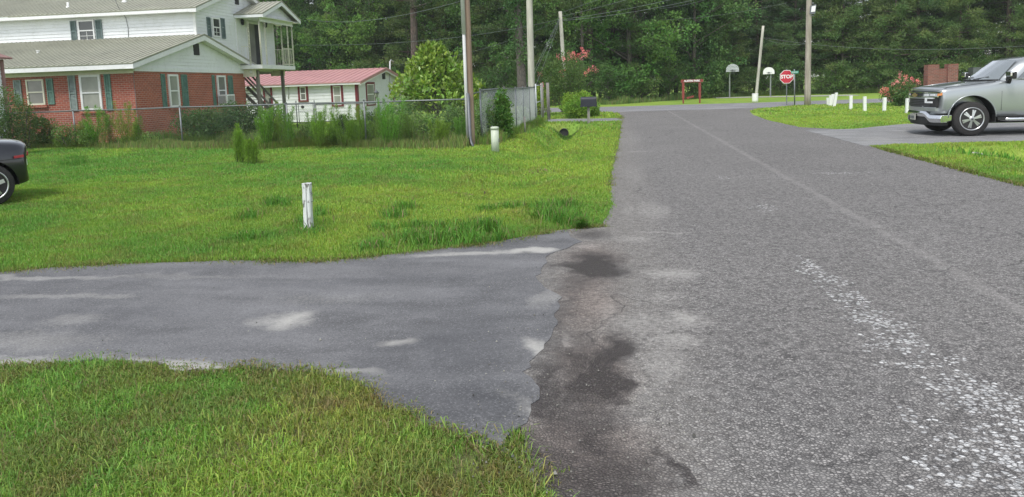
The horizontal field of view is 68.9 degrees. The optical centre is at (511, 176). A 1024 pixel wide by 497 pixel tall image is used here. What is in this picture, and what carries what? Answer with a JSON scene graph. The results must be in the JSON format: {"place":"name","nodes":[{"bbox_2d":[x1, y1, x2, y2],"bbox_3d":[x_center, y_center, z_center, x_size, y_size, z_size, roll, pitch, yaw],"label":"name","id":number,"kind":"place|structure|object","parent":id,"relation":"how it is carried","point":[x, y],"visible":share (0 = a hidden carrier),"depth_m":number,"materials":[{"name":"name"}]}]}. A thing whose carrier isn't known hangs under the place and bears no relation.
{"place":"outdoors","nodes":[
{"label":"outdoors","id":0,"kind":"place"},
{"bbox_2d":[0,350,578,496],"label":"verge grass","id":1,"kind":"structure","parent":0,"point":[132,481],"depth_m":3.45,"materials":[{"name":"plant"}]},
{"bbox_2d":[0,229,581,481],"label":"driveway","id":2,"kind":"structure","parent":0,"point":[186,312],"depth_m":5.30,"materials":[{"name":"asphalt"}]},
{"bbox_2d":[13,241,708,492],"bbox_3d":[-1.239,0.965,5.444,5.455,0.015,4.677,-1,7,8],"label":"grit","id":3,"kind":"object","parent":2,"relation":"on","point":[693,435],"visible":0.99,"depth_m":3.60,"materials":[{"name":"gravel"}]},
{"bbox_2d":[0,111,621,271],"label":"lawn grass","id":4,"kind":"structure","parent":0,"point":[199,227],"depth_m":11.81,"materials":[{"name":"plant"}]},
{"bbox_2d":[0,74,1023,496],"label":"ground","id":5,"kind":"structure","parent":0,"point":[572,128],"depth_m":12.00,"materials":[{"name":"plant"}]},
{"bbox_2d":[0,84,27,140],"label":"shrub","id":6,"kind":"object","parent":5,"relation":"on","point":[6,119],"visible":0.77,"depth_m":22.50,"materials":[{"name":"green plant"}]},
{"bbox_2d":[0,138,29,203],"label":"black car","id":7,"kind":"object","parent":5,"relation":"on","point":[13,163],"visible":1,"depth_m":11.71,"materials":[{"name":"paint"}]},
{"bbox_2d":[8,94,42,148],"bbox_3d":[-16.186,-1.811,24.832,0.824,1.978,1.152,-1,7,8],"label":"shrub","id":8,"kind":"object","parent":5,"relation":"on","point":[30,132],"visible":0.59,"depth_m":24.90,"materials":[{"name":"green plant"}]},
{"bbox_2d":[26,114,59,144],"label":"shrub","id":9,"kind":"object","parent":5,"relation":"on","point":[45,132],"visible":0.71,"depth_m":25.95,"materials":[{"name":"green plant"}]},
{"bbox_2d":[48,122,82,147],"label":"shrub","id":10,"kind":"object","parent":5,"relation":"on","point":[66,132],"visible":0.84,"depth_m":25.11,"materials":[{"name":"green plant"}]},
{"bbox_2d":[82,104,108,146],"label":"feathery weed","id":11,"kind":"object","parent":5,"relation":"on","point":[98,124],"visible":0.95,"depth_m":24.66,"materials":[{"name":"green plant"}]},
{"bbox_2d":[110,100,139,145],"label":"feathery weed","id":12,"kind":"object","parent":5,"relation":"on","point":[132,127],"visible":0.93,"depth_m":24.25,"materials":[{"name":"green plant"}]},
{"bbox_2d":[0,0,300,142],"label":"brick house","id":13,"kind":"structure","parent":5,"relation":"on","point":[65,55],"depth_m":32.18,"materials":[{"name":"red"}]},
{"bbox_2d":[25,79,47,107],"bbox_3d":[-18.216,-3.181,28.545,0.901,1.077,0.090,-1,7,8],"label":"window","id":14,"kind":"structure","parent":13,"relation":"in","point":[35,89],"depth_m":28.55,"materials":[{"name":"glass"}]},
{"bbox_2d":[77,20,95,39],"bbox_3d":[-18.679,-6.416,32.771,0.773,0.909,0.066,-1,7,8],"label":"window","id":15,"kind":"structure","parent":13,"relation":"in","point":[86,28],"depth_m":32.77,"materials":[{"name":"white paint"}]},
{"bbox_2d":[78,74,105,113],"bbox_3d":[-15.927,-3.125,28.233,1.029,1.452,0.090,-1,7,8],"label":"window","id":16,"kind":"structure","parent":13,"relation":"in","point":[90,88],"depth_m":28.23,"materials":[{"name":"glass"}]},
{"bbox_2d":[167,74,182,109],"bbox_3d":[-13.749,-3.450,30.420,0.090,1.436,0.852,-1,7,8],"label":"window","id":17,"kind":"structure","parent":13,"relation":"in","point":[173,80],"depth_m":30.39,"materials":[{"name":"glass"}]},
{"bbox_2d":[246,22,261,64],"bbox_3d":[-12.847,-6.599,37.232,0.032,2.126,1.434,-1,7,8],"label":"door","id":18,"kind":"structure","parent":13,"relation":"in","point":[254,32],"depth_m":37.25,"materials":[{"name":"white paint"}]},
{"bbox_2d":[167,104,223,140],"bbox_3d":[-11.087,-1.799,26.510,2.266,1.611,1.750,-1,7,8],"label":"shrub","id":19,"kind":"object","parent":5,"relation":"on","point":[190,126],"visible":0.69,"depth_m":26.13,"materials":[{"name":"green plant"}]},
{"bbox_2d":[207,100,260,136],"bbox_3d":[-9.592,-1.843,26.118,1.908,1.752,1.833,-1,7,8],"label":"shrub","id":20,"kind":"object","parent":5,"relation":"on","point":[229,123],"visible":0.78,"depth_m":25.78,"materials":[{"name":"green plant"}]},
{"bbox_2d":[229,123,246,162],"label":"feathery weed","id":21,"kind":"object","parent":5,"relation":"on","point":[238,142],"visible":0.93,"depth_m":17.38,"materials":[{"name":"green plant"}]},
{"bbox_2d":[16,98,464,142],"bbox_3d":[-11.707,-1.519,24.281,22.727,1.617,0.070,1,8,22],"label":"chain link fence","id":22,"kind":"object","parent":5,"relation":"on","point":[286,104],"visible":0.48,"depth_m":22.76,"materials":[{"name":"metal"}]},
{"bbox_2d":[27,132,470,150],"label":"tall weeds","id":23,"kind":"object","parent":5,"relation":"on","point":[460,141],"visible":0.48,"depth_m":21.74,"materials":[{"name":"green plant"}]},
{"bbox_2d":[241,135,263,163],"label":"feathery weed","id":24,"kind":"object","parent":5,"relation":"on","point":[248,150],"visible":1,"depth_m":17.08,"materials":[{"name":"green plant"}]},
{"bbox_2d":[254,106,276,144],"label":"feathery weed","id":25,"kind":"object","parent":5,"relation":"on","point":[263,132],"visible":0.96,"depth_m":22.17,"materials":[{"name":"green plant"}]},
{"bbox_2d":[275,103,295,144],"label":"feathery weed","id":26,"kind":"object","parent":5,"relation":"on","point":[289,126],"visible":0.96,"depth_m":21.84,"materials":[{"name":"green plant"}]},
{"bbox_2d":[260,0,325,70],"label":"broadleaf tree","id":27,"kind":"object","parent":5,"relation":"on","point":[286,36],"visible":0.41,"depth_m":67.24,"materials":[{"name":"green plant"}]},
{"bbox_2d":[107,125,479,145],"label":"yard weeds","id":28,"kind":"object","parent":5,"relation":"on","point":[177,136],"visible":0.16,"depth_m":23.30,"materials":[{"name":"green plant"}]},
{"bbox_2d":[302,182,313,227],"bbox_3d":[-2.337,0.399,8.609,0.139,0.663,0.094,-2,7,1],"label":"marker post","id":29,"kind":"object","parent":5,"relation":"on","point":[307,193],"visible":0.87,"depth_m":8.56,"materials":[{"name":"white paint"}]},
{"bbox_2d":[273,4,347,70],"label":"broadleaf tree","id":30,"kind":"object","parent":5,"relation":"on","point":[306,23],"visible":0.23,"depth_m":67.63,"materials":[{"name":"green plant"}]},
{"bbox_2d":[0,115,623,496],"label":"edge grass","id":31,"kind":"structure","parent":5,"relation":"on","point":[479,438],"depth_m":4.39,"materials":[{"name":"plant"}]},
{"bbox_2d":[310,104,333,145],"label":"feathery weed","id":32,"kind":"object","parent":5,"relation":"on","point":[320,127],"visible":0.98,"depth_m":21.36,"materials":[{"name":"green plant"}]},
{"bbox_2d":[245,60,405,122],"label":"white house","id":33,"kind":"structure","parent":5,"relation":"on","point":[342,85],"depth_m":46.76,"materials":[{"name":"wood"}]},
{"bbox_2d":[293,0,358,69],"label":"broadleaf tree","id":34,"kind":"object","parent":5,"relation":"on","point":[327,27],"visible":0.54,"depth_m":66.76,"materials":[{"name":"green plant"}]},
{"bbox_2d":[300,0,388,66],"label":"pine tree","id":35,"kind":"object","parent":5,"relation":"on","point":[348,3],"visible":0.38,"depth_m":67.00,"materials":[{"name":"green plant"}]},
{"bbox_2d":[330,103,365,145],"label":"feathery weed","id":36,"kind":"object","parent":5,"relation":"on","point":[350,132],"visible":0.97,"depth_m":21.07,"materials":[{"name":"green plant"}]},
{"bbox_2d":[321,0,409,73],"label":"broadleaf tree","id":37,"kind":"object","parent":5,"relation":"on","point":[354,32],"visible":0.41,"depth_m":65.37,"materials":[{"name":"green plant"}]},
{"bbox_2d":[339,0,403,71],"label":"pine tree","id":38,"kind":"object","parent":5,"relation":"on","point":[389,12],"visible":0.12,"depth_m":66.56,"materials":[{"name":"green plant"}]},
{"bbox_2d":[348,4,396,67],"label":"pine tree","id":39,"kind":"object","parent":5,"relation":"on","point":[370,62],"visible":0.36,"depth_m":65.44,"materials":[{"name":"green plant"}]},
{"bbox_2d":[375,97,405,144],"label":"feathery weed","id":40,"kind":"object","parent":5,"relation":"on","point":[383,125],"visible":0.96,"depth_m":20.58,"materials":[{"name":"green plant"}]},
{"bbox_2d":[365,0,440,109],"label":"pine tree","id":41,"kind":"object","parent":5,"relation":"on","point":[413,8],"visible":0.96,"depth_m":60.47,"materials":[{"name":"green plant"}]},
{"bbox_2d":[379,0,431,106],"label":"pine tree","id":42,"kind":"object","parent":5,"relation":"on","point":[400,54],"visible":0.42,"depth_m":63.61,"materials":[{"name":"green plant"}]},
{"bbox_2d":[403,110,444,135],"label":"shrub","id":43,"kind":"object","parent":5,"relation":"on","point":[419,123],"visible":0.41,"depth_m":21.90,"materials":[{"name":"green plant"}]},
{"bbox_2d":[400,0,462,104],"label":"pine tree","id":44,"kind":"object","parent":5,"relation":"on","point":[431,11],"visible":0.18,"depth_m":64.17,"materials":[{"name":"green plant"}]},
{"bbox_2d":[388,39,484,118],"bbox_3d":[-2.634,-3.172,26.775,3.416,3.539,3.761,-1,7,8],"label":"magnolia tree","id":45,"kind":"object","parent":5,"relation":"on","point":[436,66],"visible":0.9,"depth_m":26.37,"materials":[{"name":"green plant"}]},
{"bbox_2d":[381,0,501,71],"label":"broadleaf tree","id":46,"kind":"object","parent":5,"relation":"on","point":[456,10],"visible":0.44,"depth_m":62.04,"materials":[{"name":"green plant"}]},
{"bbox_2d":[419,0,478,105],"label":"pine tree","id":47,"kind":"object","parent":5,"relation":"on","point":[439,17],"visible":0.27,"depth_m":62.64,"materials":[{"name":"green plant"}]},
{"bbox_2d":[433,103,464,134],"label":"shrub","id":48,"kind":"object","parent":5,"relation":"on","point":[456,112],"visible":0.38,"depth_m":21.57,"materials":[{"name":"green plant"}]},
{"bbox_2d":[465,0,474,144],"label":"utility pole","id":49,"kind":"object","parent":5,"relation":"on","point":[468,51],"visible":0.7,"depth_m":19.95,"materials":[{"name":"wood"}]},
{"bbox_2d":[460,0,467,137],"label":"conduit","id":50,"kind":"object","parent":49,"relation":"attached to","point":[463,26],"visible":0.74,"depth_m":19.81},
{"bbox_2d":[454,0,511,102],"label":"pine tree","id":51,"kind":"object","parent":5,"relation":"on","point":[493,36],"visible":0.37,"depth_m":61.12,"materials":[{"name":"green plant"}]},
{"bbox_2d":[474,94,496,138],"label":"shrub","id":52,"kind":"object","parent":5,"relation":"on","point":[489,115],"visible":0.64,"depth_m":21.60,"materials":[{"name":"green plant"}]},
{"bbox_2d":[472,32,509,96],"bbox_3d":[-1.504,-9.005,62.237,4.843,7.201,4.663,-3,7,-9],"label":"pine tree","id":53,"kind":"object","parent":5,"relation":"on","point":[484,53],"visible":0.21,"depth_m":61.72,"materials":[{"name":"green plant"}]},
{"bbox_2d":[492,86,514,138],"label":"fence vine","id":54,"kind":"object","parent":5,"relation":"on","point":[504,119],"visible":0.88,"depth_m":22.13,"materials":[{"name":"green plant"}]},
{"bbox_2d":[479,85,535,136],"bbox_3d":[0.143,-2.224,25.744,0.274,1.783,10.082,-1,7,11],"label":"chain link fence","id":55,"kind":"object","parent":5,"relation":"on","point":[523,99],"visible":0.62,"depth_m":25.98,"materials":[{"name":"metal"}]},
{"bbox_2d":[470,0,550,106],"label":"pine tree","id":56,"kind":"object","parent":5,"relation":"on","point":[490,30],"visible":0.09,"depth_m":61.33,"materials":[{"name":"green plant"}]},
{"bbox_2d":[475,115,547,144],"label":"side fence weeds","id":57,"kind":"object","parent":5,"relation":"on","point":[486,135],"visible":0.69,"depth_m":24.09,"materials":[{"name":"green plant"}]},
{"bbox_2d":[471,0,566,103],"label":"pine tree","id":58,"kind":"object","parent":5,"relation":"on","point":[495,24],"visible":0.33,"depth_m":59.40,"materials":[{"name":"green plant"}]},
{"bbox_2d":[503,0,535,107],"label":"vine covered tree","id":59,"kind":"object","parent":5,"relation":"on","point":[519,46],"visible":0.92,"depth_m":49.45,"materials":[{"name":"green plant"}]},
{"bbox_2d":[526,0,534,115],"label":"utility pole","id":60,"kind":"object","parent":5,"relation":"on","point":[530,48],"visible":0.68,"depth_m":35.60,"materials":[{"name":"wood"}]},
{"bbox_2d":[478,0,602,91],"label":"broadleaf tree","id":61,"kind":"object","parent":5,"relation":"on","point":[535,20],"visible":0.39,"depth_m":57.70,"materials":[{"name":"green plant"}]},
{"bbox_2d":[515,0,587,102],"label":"pine tree","id":62,"kind":"object","parent":5,"relation":"on","point":[557,39],"visible":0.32,"depth_m":57.12,"materials":[{"name":"green plant"}]},
{"bbox_2d":[537,46,598,113],"bbox_3d":[2.683,-4.870,38.182,2.906,3.426,2.756,-4,7,-18],"label":"crape myrtle","id":63,"kind":"object","parent":5,"relation":"on","point":[573,73],"visible":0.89,"depth_m":37.69,"materials":[{"name":"green plant"}]},
{"bbox_2d":[534,0,616,89],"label":"pine tree","id":64,"kind":"object","parent":5,"relation":"on","point":[547,50],"visible":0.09,"depth_m":57.18,"materials":[{"name":"green plant"}]},
{"bbox_2d":[556,89,598,118],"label":"hedge","id":65,"kind":"object","parent":5,"relation":"on","point":[571,104],"visible":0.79,"depth_m":33.82,"materials":[{"name":"green plant"}]},
{"bbox_2d":[535,0,663,80],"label":"broadleaf tree","id":66,"kind":"object","parent":5,"relation":"on","point":[592,13],"visible":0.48,"depth_m":55.44,"materials":[{"name":"green plant"}]},
{"bbox_2d":[559,0,652,96],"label":"pine tree","id":67,"kind":"object","parent":5,"relation":"on","point":[616,7],"visible":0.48,"depth_m":56.35,"materials":[{"name":"green plant"}]},
{"bbox_2d":[588,59,629,102],"bbox_3d":[6.897,-6.888,55.206,3.883,3.809,3.852,3,9,37],"label":"undergrowth bush","id":68,"kind":"object","parent":5,"relation":"on","point":[603,68],"visible":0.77,"depth_m":54.76,"materials":[{"name":"green plant"}]},
{"bbox_2d":[550,0,677,95],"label":"pine tree","id":69,"kind":"object","parent":5,"relation":"on","point":[600,57],"visible":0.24,"depth_m":57.17,"materials":[{"name":"green plant"}]},
{"bbox_2d":[563,0,701,98],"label":"broadleaf tree","id":70,"kind":"object","parent":5,"relation":"on","point":[598,36],"visible":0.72,"depth_m":56.34,"materials":[{"name":"green plant"}]},
{"bbox_2d":[601,0,677,97],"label":"pine tree","id":71,"kind":"object","parent":5,"relation":"on","point":[637,63],"visible":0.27,"depth_m":58.50,"materials":[{"name":"green plant"}]},
{"bbox_2d":[626,63,670,98],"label":"undergrowth bush","id":72,"kind":"object","parent":5,"relation":"on","point":[646,93],"visible":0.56,"depth_m":57.76,"materials":[{"name":"green plant"}]},
{"bbox_2d":[419,85,904,110],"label":"wood edge weeds","id":73,"kind":"object","parent":5,"relation":"on","point":[626,100],"visible":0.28,"depth_m":60.10,"materials":[{"name":"green plant"}]},
{"bbox_2d":[605,0,722,96],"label":"broadleaf tree","id":74,"kind":"object","parent":5,"relation":"on","point":[684,22],"visible":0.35,"depth_m":60.27,"materials":[{"name":"green plant"}]},
{"bbox_2d":[641,54,695,98],"bbox_3d":[12.316,-7.871,59.715,4.956,4.031,3.889,-4,7,-14],"label":"undergrowth bush","id":75,"kind":"object","parent":5,"relation":"on","point":[679,79],"visible":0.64,"depth_m":59.33,"materials":[{"name":"green plant"}]},
{"bbox_2d":[640,0,711,97],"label":"pine tree","id":76,"kind":"object","parent":5,"relation":"on","point":[668,2],"visible":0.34,"depth_m":60.87,"materials":[{"name":"green plant"}]},
{"bbox_2d":[649,0,761,98],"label":"broadleaf tree","id":77,"kind":"object","parent":5,"relation":"on","point":[710,40],"visible":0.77,"depth_m":61.41,"materials":[{"name":"green plant"}]},
{"bbox_2d":[650,0,764,89],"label":"pine tree","id":78,"kind":"object","parent":5,"relation":"on","point":[714,23],"visible":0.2,"depth_m":64.86,"materials":[{"name":"green plant"}]},
{"bbox_2d":[701,1,762,97],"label":"pine tree","id":79,"kind":"object","parent":5,"relation":"on","point":[740,79],"visible":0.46,"depth_m":64.03,"materials":[{"name":"green plant"}]},
{"bbox_2d":[725,0,792,92],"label":"pine tree","id":80,"kind":"object","parent":5,"relation":"on","point":[764,20],"visible":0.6,"depth_m":66.99,"materials":[{"name":"green plant"}]},
{"bbox_2d":[732,0,786,86],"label":"pine tree","id":81,"kind":"object","parent":5,"relation":"on","point":[772,25],"visible":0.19,"depth_m":68.14,"materials":[{"name":"green plant"}]},
{"bbox_2d":[760,21,804,92],"bbox_3d":[22.973,-10.165,64.797,4.459,6.630,4.294,-2,7,-1],"label":"pine tree","id":82,"kind":"object","parent":5,"relation":"on","point":[784,47],"visible":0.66,"depth_m":64.23,"materials":[{"name":"green plant"}]},
{"bbox_2d":[751,0,825,93],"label":"pine tree","id":83,"kind":"object","parent":5,"relation":"on","point":[795,24],"visible":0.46,"depth_m":66.19,"materials":[{"name":"green plant"}]},
{"bbox_2d":[759,0,853,93],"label":"pine tree","id":84,"kind":"object","parent":5,"relation":"on","point":[816,25],"visible":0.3,"depth_m":65.58,"materials":[{"name":"green plant"}]},
{"bbox_2d":[804,0,811,104],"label":"utility pole","id":85,"kind":"object","parent":5,"relation":"on","point":[807,93],"visible":0.91,"depth_m":39.91,"materials":[{"name":"wood"}]},
{"bbox_2d":[782,0,874,92],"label":"pine tree","id":86,"kind":"object","parent":5,"relation":"on","point":[825,15],"visible":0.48,"depth_m":63.51,"materials":[{"name":"green plant"}]},
{"bbox_2d":[811,57,855,93],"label":"undergrowth bush","id":87,"kind":"object","parent":5,"relation":"on","point":[836,85],"visible":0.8,"depth_m":62.12,"materials":[{"name":"green plant"}]},
{"bbox_2d":[803,0,892,90],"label":"pine tree","id":88,"kind":"object","parent":5,"relation":"on","point":[838,23],"visible":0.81,"depth_m":62.36,"materials":[{"name":"green plant"}]},
{"bbox_2d":[845,0,908,91],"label":"pine tree","id":89,"kind":"object","parent":5,"relation":"on","point":[872,7],"visible":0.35,"depth_m":62.48,"materials":[{"name":"green plant"}]},
{"bbox_2d":[844,47,909,90],"bbox_3d":[30.282,-8.738,61.695,5.042,4.101,3.957,3,9,36],"label":"undergrowth bush","id":90,"kind":"object","parent":5,"relation":"on","point":[875,69],"visible":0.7,"depth_m":61.07,"materials":[{"name":"green plant"}]},
{"bbox_2d":[877,71,920,105],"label":"crape myrtle","id":91,"kind":"object","parent":5,"relation":"on","point":[897,89],"visible":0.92,"depth_m":35.80,"materials":[{"name":"green plant"}]},
{"bbox_2d":[854,0,955,87],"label":"pine tree","id":92,"kind":"object","parent":5,"relation":"on","point":[908,26],"visible":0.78,"depth_m":60.37,"materials":[{"name":"green plant"}]},
{"bbox_2d":[857,0,978,85],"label":"pine tree","id":93,"kind":"object","parent":5,"relation":"on","point":[919,14],"visible":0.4,"depth_m":60.86,"materials":[{"name":"green plant"}]},
{"bbox_2d":[864,0,1004,66],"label":"pine tree","id":94,"kind":"object","parent":5,"relation":"on","point":[933,13],"visible":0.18,"depth_m":61.29,"materials":[{"name":"green plant"}]},
{"bbox_2d":[923,64,958,85],"bbox_3d":[20.652,-4.456,35.991,1.357,1.915,0.501,-1,7,8],"label":"brick gateway","id":95,"kind":"object","parent":5,"relation":"on","point":[934,74],"visible":0.45,"depth_m":35.75,"materials":[{"name":"brick"}]},
{"bbox_2d":[871,146,1023,185],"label":"edge grass","id":96,"kind":"structure","parent":5,"relation":"on","point":[954,167],"depth_m":12.25,"materials":[{"name":"plant"}]},
{"bbox_2d":[905,0,1001,85],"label":"pine tree","id":97,"kind":"object","parent":5,"relation":"on","point":[951,6],"visible":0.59,"depth_m":58.29,"materials":[{"name":"green plant"}]},
{"bbox_2d":[939,37,994,80],"bbox_3d":[35.495,-8.658,58.949,4.798,4.744,4.836,1,8,24],"label":"undergrowth bush","id":98,"kind":"object","parent":5,"relation":"on","point":[969,54],"visible":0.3,"depth_m":58.52,"materials":[{"name":"green plant"}]},
{"bbox_2d":[935,0,1008,64],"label":"pine tree","id":99,"kind":"object","parent":5,"relation":"on","point":[985,18],"visible":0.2,"depth_m":60.08,"materials":[{"name":"green plant"}]},
{"bbox_2d":[927,146,1023,177],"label":"ditch grass","id":100,"kind":"structure","parent":5,"relation":"on","point":[1007,156],"depth_m":13.84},
{"bbox_2d":[970,0,1023,57],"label":"pine tree","id":101,"kind":"object","parent":5,"relation":"on","point":[987,3],"visible":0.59,"depth_m":60.54,"materials":[{"name":"green plant"}]},
{"bbox_2d":[975,0,1023,60],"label":"pine tree","id":102,"kind":"object","parent":5,"relation":"on","point":[994,26],"visible":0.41,"depth_m":60.61,"materials":[{"name":"green plant"}]},
{"bbox_2d":[999,1,1023,57],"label":"pine tree","id":103,"kind":"object","parent":5,"relation":"on","point":[1018,19],"visible":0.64,"depth_m":57.12,"materials":[{"name":"green plant"}]},
{"bbox_2d":[511,99,888,112],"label":"cross street","id":104,"kind":"structure","parent":0,"point":[692,107],"depth_m":43.12,"materials":[{"name":"asphalt"}]},
{"bbox_2d":[521,105,1023,496],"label":"road","id":105,"kind":"structure","parent":0,"point":[848,321],"depth_m":4.80,"materials":[{"name":"asphalt"}]},
{"bbox_2d":[750,102,1023,185],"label":"roadside grass","id":106,"kind":"structure","parent":0,"point":[1002,168],"depth_m":23.05,"materials":[{"name":"plant"}]},
{"bbox_2d":[805,122,1023,145],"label":"side driveway","id":107,"kind":"structure","parent":0,"point":[913,133],"depth_m":18.98,"materials":[{"name":"concrete"}]},
{"bbox_2d":[907,56,1023,135],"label":"pickup truck","id":108,"kind":"object","parent":107,"relation":"on","point":[978,101],"visible":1,"depth_m":18.04,"materials":[{"name":"silver metal"}]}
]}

